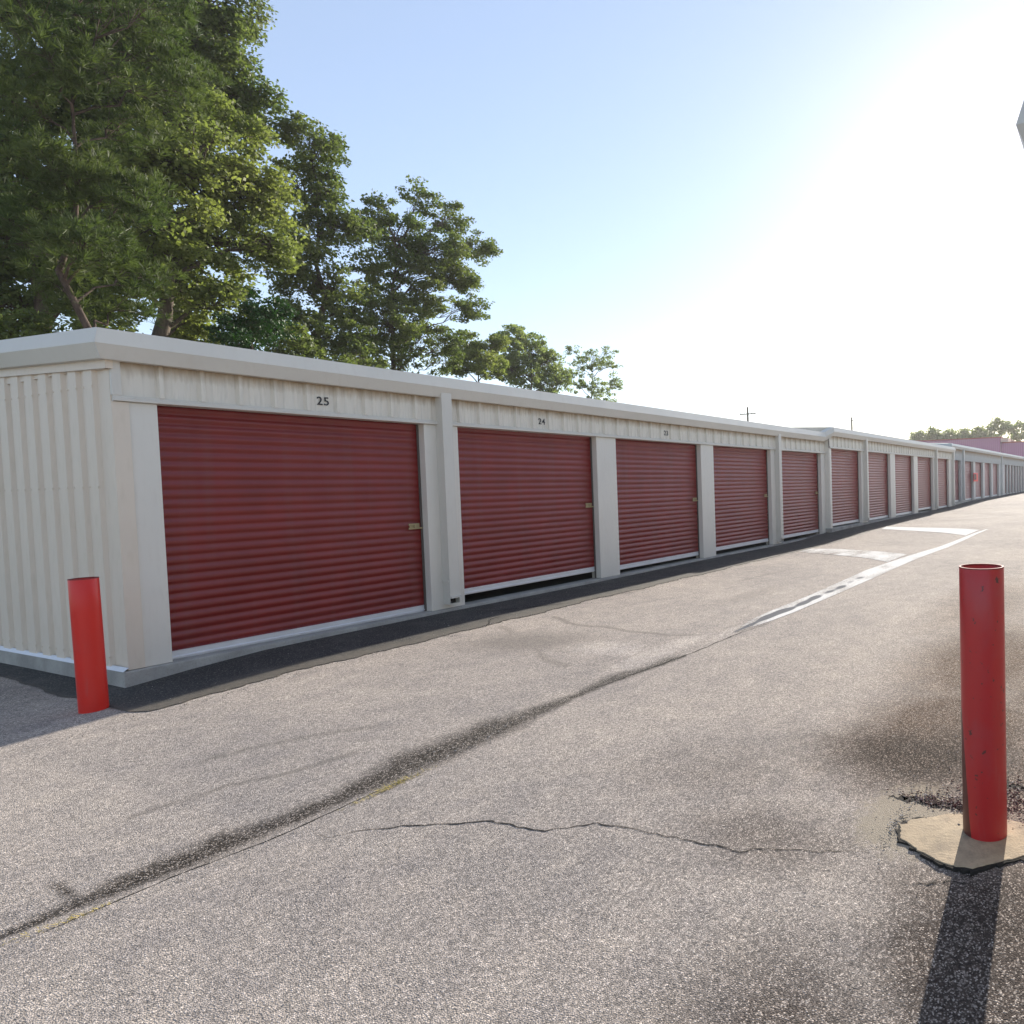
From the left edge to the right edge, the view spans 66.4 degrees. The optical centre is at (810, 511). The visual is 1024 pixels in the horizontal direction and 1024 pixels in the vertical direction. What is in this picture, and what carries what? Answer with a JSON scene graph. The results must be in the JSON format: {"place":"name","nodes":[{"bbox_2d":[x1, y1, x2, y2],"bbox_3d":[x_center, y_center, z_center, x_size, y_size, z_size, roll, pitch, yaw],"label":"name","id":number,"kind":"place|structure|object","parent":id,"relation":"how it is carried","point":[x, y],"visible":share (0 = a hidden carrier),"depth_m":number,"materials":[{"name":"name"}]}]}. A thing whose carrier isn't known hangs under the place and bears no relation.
{"place":"outdoors","nodes":[
{"label":"outdoors","id":0,"kind":"place"},
{"bbox_2d":[2,767,431,945],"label":"dry grass","id":1,"kind":"structure","parent":0,"point":[71,917],"depth_m":3.76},
{"bbox_2d":[0,491,1023,1023],"bbox_3d":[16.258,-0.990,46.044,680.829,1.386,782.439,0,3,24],"label":"ground","id":2,"kind":"structure","parent":0,"point":[862,683],"depth_m":3.44,"materials":[{"name":"grey asphalt"}]},
{"bbox_2d":[0,304,69,339],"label":"bush","id":3,"kind":"object","parent":2,"relation":"on","point":[25,324],"visible":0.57,"depth_m":15.94,"materials":[{"name":"green plant"}]},
{"bbox_2d":[0,663,121,697],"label":"asphalt apron","id":4,"kind":"object","parent":2,"relation":"on","point":[57,684],"visible":0.68,"depth_m":6.28,"materials":[{"name":"black asphalt"}]},
{"bbox_2d":[67,577,108,713],"bbox_3d":[-5.617,1.102,5.420,0.173,1.181,0.173,0,3,24],"label":"bollard","id":5,"kind":"object","parent":2,"relation":"on","point":[86,618],"visible":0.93,"depth_m":5.36,"materials":[{"name":"red metal"}]},
{"bbox_2d":[0,0,185,328],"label":"oak tree","id":6,"kind":"object","parent":2,"relation":"on","point":[11,297],"visible":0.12,"depth_m":19.98,"materials":[{"name":"green plant"}]},
{"bbox_2d":[60,308,143,333],"bbox_3d":[-17.700,-1.949,17.724,3.078,6.753,1.644,1,3,41],"label":"bush","id":7,"kind":"object","parent":2,"relation":"on","point":[115,327],"visible":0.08,"depth_m":17.43,"materials":[{"name":"green plant"}]},
{"bbox_2d":[0,0,245,329],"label":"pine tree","id":8,"kind":"object","parent":2,"relation":"on","point":[59,234],"visible":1,"depth_m":14.68,"materials":[{"name":"green plant"}]},
{"bbox_2d":[24,0,292,311],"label":"oak tree","id":9,"kind":"object","parent":2,"relation":"on","point":[226,28],"visible":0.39,"depth_m":22.89,"materials":[{"name":"green plant"}]},
{"bbox_2d":[150,320,228,344],"bbox_3d":[-17.663,-2.183,20.038,1.661,7.023,2.007,0,3,24],"label":"bush","id":10,"kind":"object","parent":2,"relation":"on","point":[177,334],"visible":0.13,"depth_m":19.56,"materials":[{"name":"green plant"}]},
{"bbox_2d":[74,74,310,339],"bbox_3d":[-16.211,-5.265,18.759,4.534,13.272,4.879,-3,3,-28],"label":"oak tree","id":11,"kind":"object","parent":2,"relation":"on","point":[213,179],"visible":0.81,"depth_m":18.52,"materials":[{"name":"green plant"}]},
{"bbox_2d":[2,773,418,950],"bbox_3d":[-2.691,1.597,3.393,0.054,0.040,1.748,0,3,27],"label":"asphalt crack","id":12,"kind":"object","parent":2,"relation":"on","point":[213,861],"visible":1,"depth_m":3.22,"materials":[{"name":"black asphalt"}]},
{"bbox_2d":[203,282,301,351],"bbox_3d":[-15.024,-2.528,19.119,1.831,7.662,3.222,-3,3,-27],"label":"cedar tree","id":13,"kind":"object","parent":2,"relation":"on","point":[265,328],"visible":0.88,"depth_m":18.72,"materials":[{"name":"plant"}]},
{"bbox_2d":[258,320,331,360],"bbox_3d":[-16.772,-2.441,22.430,2.440,7.285,1.815,-1,2,10],"label":"bush","id":14,"kind":"object","parent":2,"relation":"on","point":[303,348],"visible":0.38,"depth_m":22.18,"materials":[{"name":"green plant"}]},
{"bbox_2d":[247,110,389,358],"bbox_3d":[-17.779,-6.493,25.529,3.649,15.174,5.049,0,3,24],"label":"oak tree","id":15,"kind":"object","parent":2,"relation":"on","point":[328,200],"visible":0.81,"depth_m":25.10,"materials":[{"name":"green plant"}]},
{"bbox_2d":[328,339,390,368],"bbox_3d":[-15.951,-2.618,24.801,1.943,7.387,3.782,-3,3,-31],"label":"bush","id":16,"kind":"object","parent":2,"relation":"on","point":[349,357],"visible":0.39,"depth_m":24.94,"materials":[{"name":"green plant"}]},
{"bbox_2d":[335,174,502,375],"bbox_3d":[-16.596,-6.905,30.777,4.084,15.368,8.107,0,3,24],"label":"oak tree","id":17,"kind":"object","parent":2,"relation":"on","point":[412,248],"visible":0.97,"depth_m":29.63,"materials":[{"name":"green plant"}]},
{"bbox_2d":[438,329,511,381],"bbox_3d":[-17.409,-4.582,36.840,3.092,10.068,4.174,-2,2,-10],"label":"oak tree","id":18,"kind":"object","parent":2,"relation":"on","point":[481,364],"visible":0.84,"depth_m":36.04,"materials":[{"name":"green plant"}]},
{"bbox_2d":[0,327,955,687],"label":"storage building","id":19,"kind":"structure","parent":2,"relation":"on","point":[192,503],"depth_m":7.59,"materials":[{"name":"beige metal"}]},
{"bbox_2d":[145,398,424,659],"bbox_3d":[-5.338,0.041,7.431,0.053,2.505,2.636,0,3,24],"label":"door","id":20,"kind":"structure","parent":19,"relation":"in","point":[277,526],"depth_m":7.20,"materials":[{"name":"red metal"}]},
{"bbox_2d":[457,422,594,594],"bbox_3d":[-4.086,-0.216,10.200,0.053,2.505,2.636,0,3,24],"label":"door","id":21,"kind":"structure","parent":19,"relation":"in","point":[526,498],"depth_m":10.07,"materials":[{"name":"red metal"}]},
{"bbox_2d":[615,439,698,569],"bbox_3d":[-2.830,-0.310,12.976,0.053,2.505,2.636,0,3,24],"label":"door","id":22,"kind":"structure","parent":19,"relation":"in","point":[657,491],"depth_m":12.91,"materials":[{"name":"red metal"}]},
{"bbox_2d":[713,446,768,550],"bbox_3d":[-1.575,-0.474,15.749,0.053,2.505,2.636,0,3,24],"label":"door","id":23,"kind":"structure","parent":19,"relation":"in","point":[740,474],"depth_m":15.73,"materials":[{"name":"red metal"}]},
{"bbox_2d":[782,451,818,537],"bbox_3d":[-0.321,-0.623,18.523,0.053,2.505,2.636,0,3,24],"label":"door","id":24,"kind":"structure","parent":19,"relation":"in","point":[799,469],"depth_m":18.62,"materials":[{"name":"red metal"}]},
{"bbox_2d":[828,441,858,525],"bbox_3d":[1.009,-0.873,21.153,0.028,2.486,2.520,0,3,24],"label":"door","id":25,"kind":"structure","parent":19,"relation":"in","point":[844,463],"depth_m":21.21,"materials":[{"name":"red metal"}]},
{"bbox_2d":[868,452,887,519],"bbox_3d":[2.257,-0.996,23.911,0.028,2.486,2.520,0,3,24],"label":"door","id":26,"kind":"structure","parent":19,"relation":"in","point":[877,462],"depth_m":24.06,"materials":[{"name":"red metal"}]},
{"bbox_2d":[895,455,911,515],"bbox_3d":[3.504,-1.140,26.669,0.028,2.486,2.520,0,3,24],"label":"door","id":27,"kind":"structure","parent":19,"relation":"in","point":[902,463],"depth_m":26.81,"materials":[{"name":"red metal"}]},
{"bbox_2d":[917,457,930,509],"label":"door","id":28,"kind":"structure","parent":19,"relation":"in","point":[924,490],"depth_m":29.61,"materials":[{"name":"red metal"}]},
{"bbox_2d":[938,459,946,507],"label":"door","id":29,"kind":"structure","parent":19,"relation":"in","point":[942,488],"depth_m":32.55,"materials":[{"name":"red metal"}]},
{"bbox_2d":[0,584,1023,1019],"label":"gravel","id":30,"kind":"structure","parent":2,"relation":"on","point":[648,768],"depth_m":3.54,"materials":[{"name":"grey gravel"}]},
{"bbox_2d":[489,323,576,393],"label":"oak tree","id":31,"kind":"object","parent":2,"relation":"on","point":[527,359],"visible":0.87,"depth_m":43.46,"materials":[{"name":"green plant"}]},
{"bbox_2d":[108,492,1023,711],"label":"asphalt apron","id":32,"kind":"object","parent":2,"relation":"on","point":[187,685],"visible":0.96,"depth_m":7.61,"materials":[{"name":"black asphalt"}]},
{"bbox_2d":[198,548,810,697],"bbox_3d":[-2.296,1.168,11.341,0.217,0.098,13.293,0,3,24],"label":"asphalt crack","id":33,"kind":"object","parent":32,"relation":"on","point":[520,617],"visible":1,"depth_m":8.57,"materials":[{"name":"black asphalt"}]},
{"bbox_2d":[563,345,624,401],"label":"tree","id":34,"kind":"object","parent":2,"relation":"on","point":[590,367],"visible":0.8,"depth_m":52.02,"materials":[{"name":"green plant"}]},
{"bbox_2d":[315,820,898,852],"bbox_3d":[-1.067,1.535,3.303,2.956,0.066,0.204,-1,2,8],"label":"asphalt crack","id":35,"kind":"object","parent":2,"relation":"on","point":[600,824],"visible":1,"depth_m":3.36,"materials":[{"name":"black asphalt"}]},
{"bbox_2d":[558,620,777,700],"bbox_3d":[-1.156,1.346,6.663,0.077,0.055,3.123,0,3,29],"label":"asphalt crack","id":36,"kind":"object","parent":2,"relation":"on","point":[663,663],"visible":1,"depth_m":6.28,"materials":[{"name":"black asphalt"}]},
{"bbox_2d":[740,407,755,420],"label":"utility pole","id":37,"kind":"object","parent":2,"relation":"on","point":[748,413],"visible":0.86,"depth_m":84.53,"materials":[{"name":"brown"}]},
{"bbox_2d":[799,549,906,561],"bbox_3d":[0.962,0.898,15.070,1.209,0.025,3.146,-3,3,-39],"label":"road marking","id":38,"kind":"object","parent":2,"relation":"on","point":[883,556],"visible":1,"depth_m":14.88,"materials":[{"name":"white paint"}]},
{"bbox_2d":[733,529,986,631],"bbox_3d":[2.007,0.896,13.947,0.549,0.127,14.100,0,3,24],"label":"road marking","id":39,"kind":"object","parent":2,"relation":"on","point":[836,588],"visible":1,"depth_m":10.43,"materials":[{"name":"white paint"}]},
{"bbox_2d":[907,429,924,440],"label":"distant tree","id":40,"kind":"object","parent":2,"relation":"on","point":[917,435],"visible":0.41,"depth_m":140.42,"materials":[{"name":"green plant"}]},
{"bbox_2d":[889,795,962,809],"bbox_3d":[0.597,1.444,3.458,0.434,0.003,0.084,0,3,24],"label":"asphalt crack","id":41,"kind":"object","parent":2,"relation":"on","point":[904,798],"visible":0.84,"depth_m":3.48,"materials":[{"name":"black asphalt"}]},
{"bbox_2d":[882,526,977,534],"bbox_3d":[3.523,0.526,20.468,1.456,0.072,3.713,-3,3,-39],"label":"road marking","id":42,"kind":"object","parent":2,"relation":"on","point":[956,531],"visible":1,"depth_m":20.13,"materials":[{"name":"white paint"}]},
{"bbox_2d":[923,425,944,439],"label":"distant tree","id":43,"kind":"object","parent":2,"relation":"on","point":[933,433],"visible":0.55,"depth_m":138.67,"materials":[{"name":"green plant"}]},
{"bbox_2d":[906,880,974,884],"bbox_3d":[0.527,1.496,2.808,0.293,0.005,0.032,-1,2,4],"label":"asphalt crack","id":44,"kind":"object","parent":2,"relation":"on","point":[939,882],"visible":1,"depth_m":2.81,"materials":[{"name":"black asphalt"}]},
{"bbox_2d":[939,426,958,438],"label":"distant tree","id":45,"kind":"object","parent":2,"relation":"on","point":[950,433],"visible":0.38,"depth_m":136.82,"materials":[{"name":"green plant"}]},
{"bbox_2d":[887,776,1023,825],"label":"mulch","id":46,"kind":"object","parent":2,"relation":"on","point":[953,802],"visible":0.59,"depth_m":3.46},
{"bbox_2d":[895,817,1023,875],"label":"pavement gap","id":47,"kind":"object","parent":2,"relation":"on","point":[972,872],"visible":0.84,"depth_m":2.91,"materials":[{"name":"black asphalt"}]},
{"bbox_2d":[898,813,1023,868],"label":"concrete pad","id":48,"kind":"object","parent":2,"relation":"on","point":[945,839],"visible":0.9,"depth_m":3.07,"materials":[{"name":"beige concrete"}]},
{"bbox_2d":[959,563,1006,841],"bbox_3d":[0.781,0.927,3.145,0.197,1.373,0.197,0,3,24],"label":"bollard","id":49,"kind":"object","parent":48,"relation":"on","point":[983,686],"visible":0.95,"depth_m":3.06,"materials":[{"name":"red metal"}]},
{"bbox_2d":[957,427,972,438],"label":"distant tree","id":50,"kind":"object","parent":2,"relation":"on","point":[964,433],"visible":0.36,"depth_m":136.81,"materials":[{"name":"green plant"}]},
{"bbox_2d":[918,437,1023,456],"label":"warehouse","id":51,"kind":"structure","parent":2,"relation":"on","point":[1004,445],"depth_m":110.58,"materials":[{"name":"metal"}]},
{"bbox_2d":[932,443,1023,504],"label":"storage building","id":52,"kind":"structure","parent":2,"relation":"on","point":[999,473],"depth_m":42.46,"materials":[{"name":"metal"}]},
{"bbox_2d":[955,460,958,501],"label":"door","id":53,"kind":"structure","parent":52,"relation":"in","point":[956,461],"depth_m":36.08,"materials":[{"name":"red metal"}]},
{"bbox_2d":[965,461,970,499],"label":"door","id":54,"kind":"structure","parent":52,"relation":"in","point":[967,463],"depth_m":38.65,"materials":[{"name":"red metal"}]},
{"bbox_2d":[974,473,977,480],"bbox_3d":[9.440,-1.991,39.773,0.016,0.480,1.240,0,3,24],"label":"sign","id":55,"kind":"object","parent":52,"relation":"attached to","point":[975,476],"visible":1,"depth_m":39.80,"materials":[{"name":"red metal"}]},
{"bbox_2d":[975,462,980,498],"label":"door","id":56,"kind":"structure","parent":52,"relation":"in","point":[977,464],"depth_m":41.46,"materials":[{"name":"red metal"}]},
{"bbox_2d":[985,463,989,496],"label":"door","id":57,"kind":"structure","parent":52,"relation":"in","point":[986,464],"depth_m":44.07,"materials":[{"name":"red metal"}]},
{"bbox_2d":[993,464,996,495],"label":"door","id":58,"kind":"structure","parent":52,"relation":"in","point":[994,465],"depth_m":46.72,"materials":[{"name":"red metal"}]},
{"bbox_2d":[969,424,988,437],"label":"distant tree","id":59,"kind":"object","parent":2,"relation":"on","point":[978,432],"visible":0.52,"depth_m":134.97,"materials":[{"name":"green plant"}]},
{"bbox_2d":[985,416,1012,437],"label":"distant tree","id":60,"kind":"object","parent":2,"relation":"on","point":[993,427],"visible":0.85,"depth_m":133.74,"materials":[{"name":"green plant"}]},
{"bbox_2d":[1007,419,1023,440],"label":"distant tree","id":61,"kind":"object","parent":2,"relation":"on","point":[1014,431],"visible":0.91,"depth_m":132.35,"materials":[{"name":"green plant"}]},
{"bbox_2d":[1007,780,1023,790],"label":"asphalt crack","id":62,"kind":"object","parent":2,"relation":"on","point":[1012,785],"visible":0.17,"depth_m":3.60,"materials":[{"name":"black asphalt"}]},
{"bbox_2d":[0,0,1023,440],"label":"sky","id":63,"kind":"structure","parent":0,"point":[794,213],"materials":[{"name":"blue"}]},
{"bbox_2d":[1016,101,1023,148],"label":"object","id":64,"kind":"structure","parent":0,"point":[1020,124],"depth_m":2.54,"materials":[{"name":"grey metal"}]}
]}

